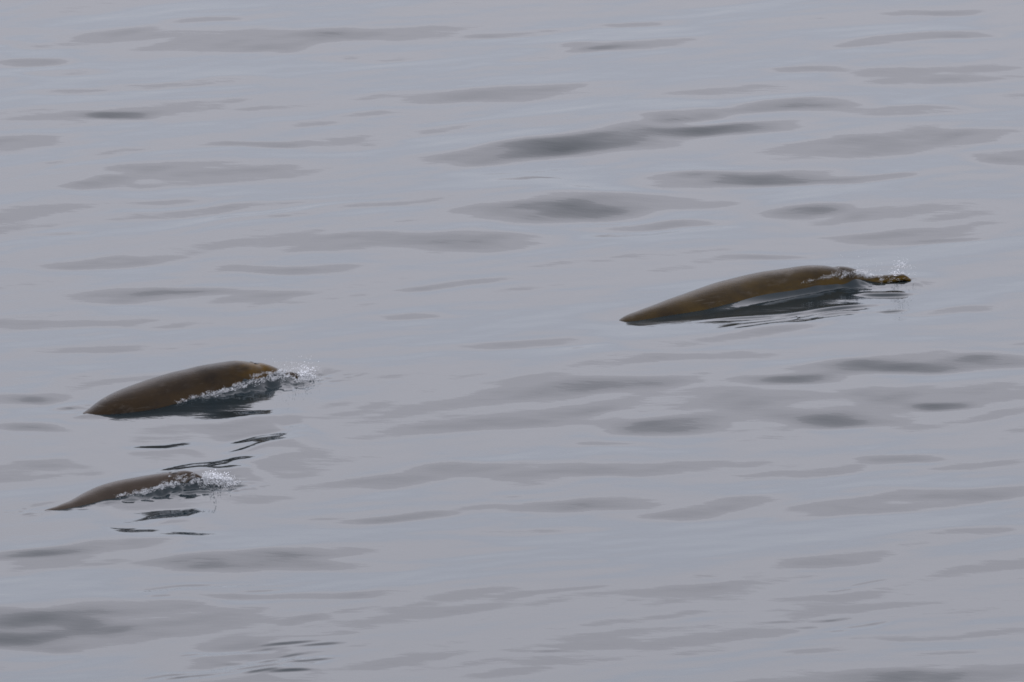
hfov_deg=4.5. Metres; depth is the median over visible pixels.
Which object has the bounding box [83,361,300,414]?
beaked whale
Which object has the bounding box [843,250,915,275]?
spray
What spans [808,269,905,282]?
foam
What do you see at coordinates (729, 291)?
beaked whale
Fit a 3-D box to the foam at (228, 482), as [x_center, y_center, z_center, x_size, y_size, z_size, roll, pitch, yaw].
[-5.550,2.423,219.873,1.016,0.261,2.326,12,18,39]
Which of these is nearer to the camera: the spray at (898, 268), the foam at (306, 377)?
the foam at (306, 377)
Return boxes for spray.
[203,469,233,480]
[281,356,319,375]
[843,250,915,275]
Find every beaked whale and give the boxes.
[44,471,202,510]
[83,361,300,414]
[619,265,911,321]
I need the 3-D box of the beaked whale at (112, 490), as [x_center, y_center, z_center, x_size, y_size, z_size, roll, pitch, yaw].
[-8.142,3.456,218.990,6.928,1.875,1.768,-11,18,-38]
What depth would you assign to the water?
229.86 m
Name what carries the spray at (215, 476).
on the water
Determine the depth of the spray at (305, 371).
227.45 m
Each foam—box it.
[116,471,240,496]
[176,368,323,403]
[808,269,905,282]
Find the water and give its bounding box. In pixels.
[0,0,1023,681]

